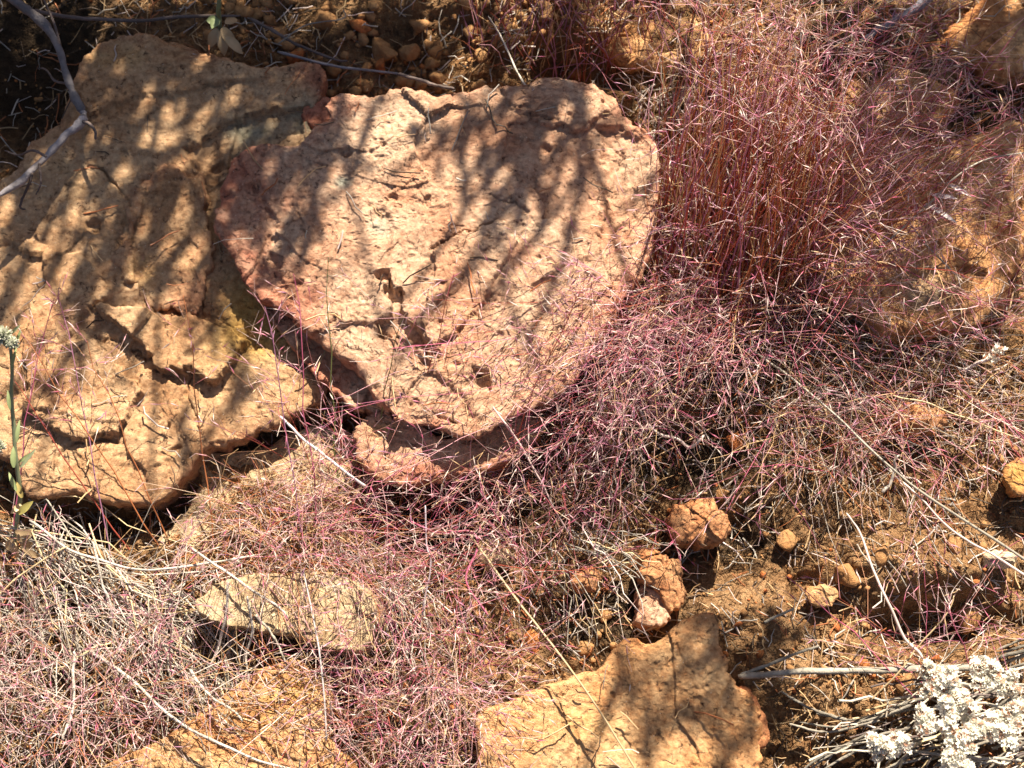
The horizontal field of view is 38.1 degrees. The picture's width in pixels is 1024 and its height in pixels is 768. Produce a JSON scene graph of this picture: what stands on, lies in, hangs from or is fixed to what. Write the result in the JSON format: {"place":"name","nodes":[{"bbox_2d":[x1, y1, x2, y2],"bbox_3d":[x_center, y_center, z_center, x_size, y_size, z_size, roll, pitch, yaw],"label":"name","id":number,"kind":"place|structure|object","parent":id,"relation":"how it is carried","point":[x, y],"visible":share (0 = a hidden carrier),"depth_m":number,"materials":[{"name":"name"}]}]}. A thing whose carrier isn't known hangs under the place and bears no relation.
{"place":"outdoors","nodes":[
{"label":"outdoors","id":0,"kind":"place"},
{"bbox_2d":[0,0,1023,767],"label":"ground","id":1,"kind":"structure","parent":0,"point":[24,32],"depth_m":1.43,"materials":[{"name":"soil"}]},
{"bbox_2d":[0,325,41,558],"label":"green plant","id":2,"kind":"object","parent":1,"relation":"on","point":[11,343],"visible":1,"depth_m":1.32,"materials":[{"name":"green plant"}]},
{"bbox_2d":[12,268,102,534],"bbox_3d":[-0.419,0.020,1.366,0.100,0.114,0.247,0,75,0],"label":"grass stalk","id":3,"kind":"object","parent":1,"relation":"on","point":[39,351],"depth_m":1.36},
{"bbox_2d":[0,347,129,549],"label":"grass stalk","id":4,"kind":"object","parent":1,"relation":"on","point":[37,417],"depth_m":1.35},
{"bbox_2d":[62,651,76,739],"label":"stem","id":5,"kind":"object","parent":1,"relation":"on","point":[73,686],"visible":0.84,"depth_m":1.31,"materials":[{"name":"plant"}]},
{"bbox_2d":[34,281,120,568],"bbox_3d":[-0.378,0.039,1.362,0.077,0.254,0.130,-23,45,-25],"label":"grass stalk","id":6,"kind":"object","parent":1,"relation":"on","point":[81,401],"depth_m":1.35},
{"bbox_2d":[14,317,159,546],"bbox_3d":[-0.395,0.049,1.350,0.051,0.215,0.142,-30,48,-30],"label":"grass stalk","id":7,"kind":"object","parent":1,"relation":"on","point":[78,419],"depth_m":1.34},
{"bbox_2d":[93,542,114,646],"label":"stem","id":8,"kind":"object","parent":1,"relation":"on","point":[102,584],"visible":0.91,"depth_m":1.33,"materials":[{"name":"plant"}]},
{"bbox_2d":[62,320,184,544],"bbox_3d":[-0.355,0.045,1.360,0.108,0.118,0.195,0,75,0],"label":"grass stalk","id":9,"kind":"object","parent":1,"relation":"on","point":[107,390],"depth_m":1.35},
{"bbox_2d":[29,520,260,570],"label":"stem","id":10,"kind":"object","parent":1,"relation":"on","point":[89,556],"visible":0.98,"depth_m":1.34,"materials":[{"name":"plant"}]},
{"bbox_2d":[0,33,328,510],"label":"rock slab","id":11,"kind":"object","parent":1,"relation":"on","point":[207,112],"visible":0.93,"depth_m":1.42,"materials":[{"name":"stone"}]},
{"bbox_2d":[0,0,96,209],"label":"dry branch","id":12,"kind":"object","parent":11,"relation":"on","point":[42,22],"visible":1,"depth_m":1.44,"materials":[{"name":"grey wood"}]},
{"bbox_2d":[34,9,240,22],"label":"twig","id":13,"kind":"object","parent":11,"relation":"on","point":[64,16],"visible":0.94,"depth_m":1.48,"materials":[{"name":"grey wood"}]},
{"bbox_2d":[206,0,242,55],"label":"green plant","id":14,"kind":"object","parent":11,"relation":"on","point":[224,38],"visible":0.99,"depth_m":1.49,"materials":[{"name":"green plant"}]},
{"bbox_2d":[144,294,230,537],"bbox_3d":[-0.279,0.024,1.378,0.065,0.220,0.142,-16,43,-18],"label":"grass stalk","id":15,"kind":"object","parent":1,"relation":"on","point":[193,372],"depth_m":1.36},
{"bbox_2d":[205,581,228,685],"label":"stem","id":16,"kind":"object","parent":1,"relation":"on","point":[225,616],"visible":0.89,"depth_m":1.32,"materials":[{"name":"plant"}]},
{"bbox_2d":[104,658,357,767],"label":"rock slab","id":17,"kind":"object","parent":1,"relation":"on","point":[194,750],"visible":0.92,"depth_m":1.31,"materials":[{"name":"stone"}]},
{"bbox_2d":[89,651,288,767],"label":"stem","id":18,"kind":"object","parent":17,"relation":"on","point":[120,671],"visible":0.91,"depth_m":1.30,"materials":[{"name":"plant"}]},
{"bbox_2d":[189,669,242,721],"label":"stem","id":19,"kind":"object","parent":17,"relation":"on","point":[206,691],"visible":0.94,"depth_m":1.31,"materials":[{"name":"plant"}]},
{"bbox_2d":[245,596,253,681],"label":"stem","id":20,"kind":"object","parent":17,"relation":"on","point":[252,625],"visible":0.94,"depth_m":1.32,"materials":[{"name":"plant"}]},
{"bbox_2d":[255,614,286,665],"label":"stem","id":21,"kind":"object","parent":17,"relation":"on","point":[269,630],"visible":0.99,"depth_m":1.32,"materials":[{"name":"plant"}]},
{"bbox_2d":[303,569,327,740],"bbox_3d":[-0.172,0.237,1.299,0.023,0.030,0.146,0,75,0],"label":"straw","id":22,"kind":"object","parent":17,"relation":"on","point":[319,656],"visible":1,"depth_m":1.29,"materials":[{"name":"beige plant"}]},
{"bbox_2d":[157,425,360,551],"bbox_3d":[-0.239,0.108,1.439,0.189,0.085,0.126,0,75,0],"label":"rock slab","id":23,"kind":"object","parent":1,"relation":"on","point":[272,457],"visible":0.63,"depth_m":1.41,"materials":[{"name":"stone"}]},
{"bbox_2d":[280,416,367,486],"bbox_3d":[-0.173,0.063,1.351,0.093,0.047,0.008,20,44,22],"label":"straw","id":24,"kind":"object","parent":23,"relation":"on","point":[324,455],"visible":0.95,"depth_m":1.35,"materials":[{"name":"beige plant"}]},
{"bbox_2d":[216,284,309,532],"bbox_3d":[-0.205,0.017,1.339,0.094,0.236,0.071,30,49,31],"label":"grass stalk","id":25,"kind":"object","parent":1,"relation":"on","point":[271,330],"depth_m":1.31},
{"bbox_2d":[0,460,526,767],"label":"grass","id":26,"kind":"structure","parent":1,"relation":"on","point":[11,632],"depth_m":1.32,"materials":[{"name":"plant"}]},
{"bbox_2d":[0,546,67,594],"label":"stem","id":27,"kind":"object","parent":26,"relation":"on","point":[27,570],"visible":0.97,"depth_m":1.34,"materials":[{"name":"plant"}]},
{"bbox_2d":[267,26,286,38],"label":"clod","id":28,"kind":"object","parent":1,"relation":"on","point":[282,30],"visible":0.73,"depth_m":1.54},
{"bbox_2d":[137,438,419,690],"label":"grass","id":29,"kind":"structure","parent":1,"relation":"on","point":[255,494],"depth_m":1.38,"materials":[{"name":"plant"}]},
{"bbox_2d":[195,570,383,658],"bbox_3d":[-0.202,0.217,1.384,0.172,0.136,0.080,0,75,0],"label":"rock","id":30,"kind":"object","parent":1,"relation":"on","point":[239,611],"visible":0.83,"depth_m":1.33,"materials":[{"name":"stone"}]},
{"bbox_2d":[190,547,287,617],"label":"stem","id":31,"kind":"object","parent":30,"relation":"on","point":[235,578],"visible":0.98,"depth_m":1.32,"materials":[{"name":"plant"}]},
{"bbox_2d":[286,48,303,63],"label":"clod","id":32,"kind":"object","parent":1,"relation":"on","point":[292,60],"visible":0.77,"depth_m":1.54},
{"bbox_2d":[263,274,329,526],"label":"grass stalk","id":33,"kind":"object","parent":1,"relation":"on","point":[300,370],"depth_m":1.33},
{"bbox_2d":[249,17,347,61],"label":"twig","id":34,"kind":"object","parent":1,"relation":"on","point":[261,24],"visible":1,"depth_m":1.50,"materials":[{"name":"brown wood"}]},
{"bbox_2d":[278,9,345,43],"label":"twig","id":35,"kind":"object","parent":1,"relation":"on","point":[285,38],"visible":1,"depth_m":1.50,"materials":[{"name":"brown wood"}]},
{"bbox_2d":[301,97,329,128],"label":"stone","id":36,"kind":"object","parent":1,"relation":"on","point":[317,113],"visible":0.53,"depth_m":1.47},
{"bbox_2d":[312,10,336,29],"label":"clod","id":37,"kind":"object","parent":1,"relation":"on","point":[321,15],"visible":0.94,"depth_m":1.55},
{"bbox_2d":[311,257,347,504],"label":"grass stalk","id":38,"kind":"object","parent":1,"relation":"on","point":[344,278],"depth_m":1.35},
{"bbox_2d":[329,730,347,748],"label":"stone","id":39,"kind":"object","parent":1,"relation":"on","point":[337,739],"visible":0.15,"depth_m":1.36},
{"bbox_2d":[0,492,677,759],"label":"dry stems","id":40,"kind":"object","parent":1,"relation":"on","point":[55,566],"visible":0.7,"depth_m":1.35,"materials":[{"name":"beige plant"}]},
{"bbox_2d":[277,51,409,75],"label":"twig","id":41,"kind":"object","parent":1,"relation":"on","point":[327,64],"visible":0.76,"depth_m":1.49,"materials":[{"name":"grey wood"}]},
{"bbox_2d":[349,19,369,35],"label":"clod","id":42,"kind":"object","parent":1,"relation":"on","point":[357,24],"visible":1,"depth_m":1.55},
{"bbox_2d":[375,58,384,74],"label":"pebble","id":43,"kind":"object","parent":1,"relation":"on","point":[380,64],"visible":0.9,"depth_m":1.54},
{"bbox_2d":[372,37,397,62],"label":"clod","id":44,"kind":"object","parent":1,"relation":"on","point":[381,48],"visible":1,"depth_m":1.55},
{"bbox_2d":[201,0,581,96],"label":"gravel","id":45,"kind":"structure","parent":1,"relation":"on","point":[255,11],"depth_m":1.55,"materials":[{"name":"gravel"}]},
{"bbox_2d":[367,289,435,496],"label":"grass stalk","id":46,"kind":"object","parent":1,"relation":"on","point":[395,352],"depth_m":1.34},
{"bbox_2d":[397,43,419,60],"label":"clod","id":47,"kind":"object","parent":1,"relation":"on","point":[410,52],"visible":1,"depth_m":1.55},
{"bbox_2d":[409,19,428,32],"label":"clod","id":48,"kind":"object","parent":1,"relation":"on","point":[418,26],"visible":1,"depth_m":1.56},
{"bbox_2d":[417,505,431,643],"bbox_3d":[-0.078,0.174,1.343,0.009,0.119,0.062,6,40,7],"label":"straw","id":49,"kind":"object","parent":1,"relation":"on","point":[429,571],"visible":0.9,"depth_m":1.34,"materials":[{"name":"beige plant"}]},
{"bbox_2d":[397,73,454,89],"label":"twig","id":50,"kind":"object","parent":1,"relation":"on","point":[427,82],"visible":1,"depth_m":1.44,"materials":[{"name":"grey wood"}]},
{"bbox_2d":[228,456,625,767],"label":"grass","id":51,"kind":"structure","parent":1,"relation":"on","point":[399,694],"depth_m":1.31,"materials":[{"name":"plant"}]},
{"bbox_2d":[400,254,466,507],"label":"grass stalk","id":52,"kind":"object","parent":1,"relation":"on","point":[453,275],"depth_m":1.34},
{"bbox_2d":[213,77,661,491],"bbox_3d":[-0.070,-0.088,1.453,0.426,0.160,0.397,0,75,0],"label":"boulder","id":53,"kind":"object","parent":1,"relation":"on","point":[504,174],"visible":0.91,"depth_m":1.40,"materials":[{"name":"stone"}]},
{"bbox_2d":[488,16,525,84],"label":"twig","id":54,"kind":"object","parent":53,"relation":"on","point":[515,68],"visible":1,"depth_m":1.47,"materials":[{"name":"brown wood"}]},
{"bbox_2d":[429,71,446,83],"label":"clod","id":55,"kind":"object","parent":1,"relation":"on","point":[436,78],"visible":0.96,"depth_m":1.54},
{"bbox_2d":[408,520,487,615],"bbox_3d":[-0.059,0.167,1.353,0.076,0.022,0.091,0,75,0],"label":"straw","id":56,"kind":"object","parent":1,"relation":"on","point":[467,570],"visible":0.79,"depth_m":1.35,"materials":[{"name":"beige plant"}]},
{"bbox_2d":[184,333,719,726],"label":"grass","id":57,"kind":"structure","parent":1,"relation":"on","point":[412,529],"depth_m":1.35,"materials":[{"name":"plant"}]},
{"bbox_2d":[470,79,485,90],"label":"clod","id":58,"kind":"object","parent":1,"relation":"on","point":[479,83],"visible":0.62,"depth_m":1.54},
{"bbox_2d":[474,539,513,571],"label":"stone","id":59,"kind":"object","parent":1,"relation":"on","point":[502,561],"visible":0.69,"depth_m":1.39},
{"bbox_2d":[456,456,550,595],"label":"grass stalk","id":60,"kind":"object","parent":1,"relation":"on","point":[484,497],"depth_m":1.33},
{"bbox_2d":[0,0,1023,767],"bbox_3d":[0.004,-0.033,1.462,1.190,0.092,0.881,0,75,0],"label":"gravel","id":61,"kind":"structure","parent":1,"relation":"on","point":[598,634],"depth_m":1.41,"materials":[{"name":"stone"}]},
{"bbox_2d":[0,0,1023,767],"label":"litter","id":62,"kind":"object","parent":1,"relation":"on","point":[652,526],"visible":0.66,"depth_m":1.41,"materials":[{"name":"brown plant"}]},
{"bbox_2d":[524,629,539,653],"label":"clod","id":63,"kind":"object","parent":1,"relation":"on","point":[532,635],"visible":0.77,"depth_m":1.38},
{"bbox_2d":[493,406,573,538],"bbox_3d":[0.018,0.083,1.349,0.099,0.105,0.006,29,48,30],"label":"straw","id":64,"kind":"object","parent":1,"relation":"on","point":[506,424],"visible":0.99,"depth_m":1.34,"materials":[{"name":"beige plant"}]},
{"bbox_2d":[478,268,605,535],"bbox_3d":[0.026,0.022,1.370,0.118,0.270,0.088,1,40,1],"label":"grass stalk","id":65,"kind":"object","parent":1,"relation":"on","point":[558,307],"depth_m":1.33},
{"bbox_2d":[268,135,881,589],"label":"grass","id":66,"kind":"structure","parent":1,"relation":"on","point":[620,337],"depth_m":1.36,"materials":[{"name":"plant"}]},
{"bbox_2d":[568,566,601,593],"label":"stone","id":67,"kind":"object","parent":1,"relation":"on","point":[585,581],"visible":0.84,"depth_m":1.37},
{"bbox_2d":[577,641,594,655],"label":"clod","id":68,"kind":"object","parent":1,"relation":"on","point":[582,645],"visible":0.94,"depth_m":1.38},
{"bbox_2d":[600,607,612,622],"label":"stone","id":69,"kind":"object","parent":1,"relation":"on","point":[607,611],"visible":0.97,"depth_m":1.39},
{"bbox_2d":[537,243,684,333],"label":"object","id":70,"kind":"object","parent":1,"relation":"on","point":[568,265],"depth_m":1.36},
{"bbox_2d":[474,612,762,767],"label":"rock slab","id":71,"kind":"object","parent":1,"relation":"on","point":[677,666],"visible":0.98,"depth_m":1.32,"materials":[{"name":"stone"}]},
{"bbox_2d":[470,534,635,767],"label":"straw","id":72,"kind":"object","parent":71,"relation":"on","point":[557,651],"visible":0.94,"depth_m":1.31,"materials":[{"name":"beige plant"}]},
{"bbox_2d":[632,585,670,630],"bbox_3d":[0.131,0.217,1.413,0.037,0.080,0.041,0,75,0],"label":"stone","id":73,"kind":"object","parent":1,"relation":"on","point":[657,613],"visible":0.94,"depth_m":1.38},
{"bbox_2d":[603,7,713,76],"bbox_3d":[0.154,-0.353,1.565,0.119,0.081,0.087,0,75,0],"label":"rock","id":74,"kind":"object","parent":1,"relation":"on","point":[637,45],"visible":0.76,"depth_m":1.53,"materials":[{"name":"stone"}]},
{"bbox_2d":[634,549,686,612],"bbox_3d":[0.139,0.191,1.413,0.049,0.092,0.062,0,75,0],"label":"stone","id":75,"kind":"object","parent":1,"relation":"on","point":[667,580],"visible":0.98,"depth_m":1.37,"materials":[{"name":"stone"}]},
{"bbox_2d":[602,289,724,375],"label":"grass stalk","id":76,"kind":"object","parent":1,"relation":"on","point":[603,304],"depth_m":1.35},
{"bbox_2d":[637,406,704,448],"bbox_3d":[0.148,0.042,1.388,0.068,0.030,0.010,19,44,21],"label":"straw","id":77,"kind":"object","parent":1,"relation":"on","point":[698,441],"visible":0.88,"depth_m":1.39,"materials":[{"name":"beige plant"}]},
{"bbox_2d":[665,498,730,552],"bbox_3d":[0.174,0.139,1.422,0.063,0.103,0.048,0,75,0],"label":"stone","id":78,"kind":"object","parent":1,"relation":"on","point":[687,522],"visible":0.94,"depth_m":1.38,"materials":[{"name":"stone"}]},
{"bbox_2d":[716,488,729,500],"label":"stone","id":79,"kind":"object","parent":1,"relation":"on","point":[719,495],"visible":0.89,"depth_m":1.43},
{"bbox_2d":[436,0,1023,192],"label":"grass","id":80,"kind":"structure","parent":1,"relation":"on","point":[640,95],"depth_m":1.50,"materials":[{"name":"plant"}]},
{"bbox_2d":[726,432,743,451],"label":"pebble","id":81,"kind":"object","parent":1,"relation":"on","point":[735,442],"visible":0.88,"depth_m":1.44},
{"bbox_2d":[738,685,769,749],"bbox_3d":[0.212,0.311,1.375,0.039,0.103,0.059,0,75,0],"label":"rock","id":82,"kind":"object","parent":1,"relation":"on","point":[764,740],"visible":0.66,"depth_m":1.33,"materials":[{"name":"orange stone"}]},
{"bbox_2d":[776,529,799,551],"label":"stone","id":83,"kind":"object","parent":1,"relation":"on","point":[787,540],"visible":0.97,"depth_m":1.41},
{"bbox_2d":[566,0,1023,733],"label":"grass","id":84,"kind":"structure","parent":1,"relation":"on","point":[814,416],"depth_m":1.41,"materials":[{"name":"plant"}]},
{"bbox_2d":[892,395,1023,440],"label":"straw","id":85,"kind":"object","parent":84,"relation":"on","point":[955,414],"visible":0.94,"depth_m":1.37,"materials":[{"name":"beige plant"}]},
{"bbox_2d":[582,0,1021,444],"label":"grass","id":86,"kind":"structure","parent":1,"relation":"on","point":[791,206],"depth_m":1.40,"materials":[{"name":"plant"}]},
{"bbox_2d":[805,584,838,607],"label":"stone","id":87,"kind":"object","parent":1,"relation":"on","point":[831,595],"visible":0.81,"depth_m":1.38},
{"bbox_2d":[836,739,853,763],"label":"clod","id":88,"kind":"object","parent":1,"relation":"on","point":[849,759],"visible":0.45,"depth_m":1.36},
{"bbox_2d":[753,575,937,720],"bbox_3d":[0.308,0.241,1.324,0.202,0.181,0.048,12,41,14],"label":"grass stalk","id":89,"kind":"object","parent":1,"relation":"on","point":[845,625],"depth_m":1.31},
{"bbox_2d":[834,563,860,587],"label":"clod","id":90,"kind":"object","parent":1,"relation":"on","point":[850,578],"visible":0.98,"depth_m":1.38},
{"bbox_2d":[745,69,958,134],"bbox_3d":[0.340,-0.276,1.538,0.230,0.093,0.078,0,75,0],"label":"rock slab","id":91,"kind":"object","parent":1,"relation":"on","point":[899,86],"visible":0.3,"depth_m":1.50,"materials":[{"name":"stone"}]},
{"bbox_2d":[738,663,976,678],"bbox_3d":[0.315,0.260,1.335,0.221,0.022,0.010,0,40,0],"label":"stick","id":92,"kind":"object","parent":1,"relation":"on","point":[847,670],"visible":0.81,"depth_m":1.33,"materials":[{"name":"grey wood"}]},
{"bbox_2d":[742,645,818,673],"bbox_3d":[0.242,0.250,1.344,0.074,0.021,0.004,-10,41,-11],"label":"stick","id":93,"kind":"object","parent":92,"relation":"on","point":[758,668],"visible":1,"depth_m":1.34,"materials":[{"name":"brown wood"}]},
{"bbox_2d":[726,327,1023,559],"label":"straw","id":94,"kind":"object","parent":1,"relation":"on","point":[910,483],"visible":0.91,"depth_m":1.35,"materials":[{"name":"beige plant"}]},
{"bbox_2d":[870,543,888,568],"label":"clod","id":95,"kind":"object","parent":1,"relation":"on","point":[881,554],"visible":0.99,"depth_m":1.38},
{"bbox_2d":[846,513,923,659],"bbox_3d":[0.333,0.179,1.326,0.060,0.011,0.132,0,75,0],"label":"straw","id":96,"kind":"object","parent":1,"relation":"on","point":[911,645],"visible":0.99,"depth_m":1.32,"materials":[{"name":"beige plant"}]},
{"bbox_2d":[881,454,899,492],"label":"straw","id":97,"kind":"object","parent":1,"relation":"on","point":[885,488],"visible":0.93,"depth_m":1.39,"materials":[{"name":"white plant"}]},
{"bbox_2d":[859,0,932,43],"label":"stick","id":98,"kind":"object","parent":1,"relation":"on","point":[904,12],"visible":0.77,"depth_m":1.49,"materials":[{"name":"grey wood"}]},
{"bbox_2d":[779,119,1023,343],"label":"rock slab","id":99,"kind":"object","parent":1,"relation":"on","point":[957,262],"visible":0.49,"depth_m":1.46,"materials":[{"name":"stone"}]},
{"bbox_2d":[781,638,1023,767],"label":"flowering shrub","id":100,"kind":"object","parent":1,"relation":"on","point":[944,683],"visible":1,"depth_m":1.27,"materials":[{"name":"white plant"}]},
{"bbox_2d":[895,673,914,699],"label":"clod","id":101,"kind":"object","parent":1,"relation":"on","point":[900,690],"visible":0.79,"depth_m":1.36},
{"bbox_2d":[870,596,953,700],"bbox_3d":[0.357,0.236,1.318,0.091,0.079,0.006,-26,46,-27],"label":"straw","id":102,"kind":"object","parent":1,"relation":"on","point":[897,673],"visible":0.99,"depth_m":1.32,"materials":[{"name":"brown plant"}]},
{"bbox_2d":[888,397,948,437],"bbox_3d":[0.393,0.039,1.458,0.055,0.085,0.040,0,75,0],"label":"stone","id":103,"kind":"object","parent":1,"relation":"on","point":[941,423],"visible":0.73,"depth_m":1.42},
{"bbox_2d":[831,152,1023,281],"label":"straw","id":104,"kind":"object","parent":1,"relation":"on","point":[927,205],"visible":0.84,"depth_m":1.41,"materials":[{"name":"brown plant"}]},
{"bbox_2d":[877,114,1023,274],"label":"grass stalk","id":105,"kind":"object","parent":1,"relation":"on","point":[979,187],"depth_m":1.37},
{"bbox_2d":[947,536,962,554],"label":"stone","id":106,"kind":"object","parent":1,"relation":"on","point":[956,541],"visible":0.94,"depth_m":1.39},
{"bbox_2d":[897,94,1023,232],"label":"grass stalk","id":107,"kind":"object","parent":1,"relation":"on","point":[1003,132],"depth_m":1.40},
{"bbox_2d":[900,480,1023,575],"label":"straw","id":108,"kind":"object","parent":1,"relation":"on","point":[967,540],"visible":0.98,"depth_m":1.34,"materials":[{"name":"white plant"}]},
{"bbox_2d":[903,574,1023,716],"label":"grass stalk","id":109,"kind":"object","parent":1,"relation":"on","point":[948,607],"depth_m":1.31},
{"bbox_2d":[955,603,982,633],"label":"clod","id":110,"kind":"object","parent":1,"relation":"on","point":[977,616],"visible":0.8,"depth_m":1.40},
{"bbox_2d":[941,0,1023,90],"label":"boulder","id":111,"kind":"object","parent":1,"relation":"on","point":[1015,12],"visible":0.81,"depth_m":1.53,"materials":[{"name":"stone"}]},
{"bbox_2d":[964,342,1008,370],"bbox_3d":[0.442,-0.025,1.383,0.030,0.043,0.020,0,75,0],"label":"dry seed head","id":112,"kind":"object","parent":1,"relation":"on","point":[997,349],"visible":1,"depth_m":1.37},
{"bbox_2d":[983,549,1016,569],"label":"stone","id":113,"kind":"object","parent":1,"relation":"on","point":[1008,557],"visible":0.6,"depth_m":1.37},
{"bbox_2d":[1002,453,1023,497],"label":"rock","id":114,"kind":"object","parent":1,"relation":"on","point":[1013,470],"visible":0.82,"depth_m":1.39,"materials":[{"name":"orange stone"}]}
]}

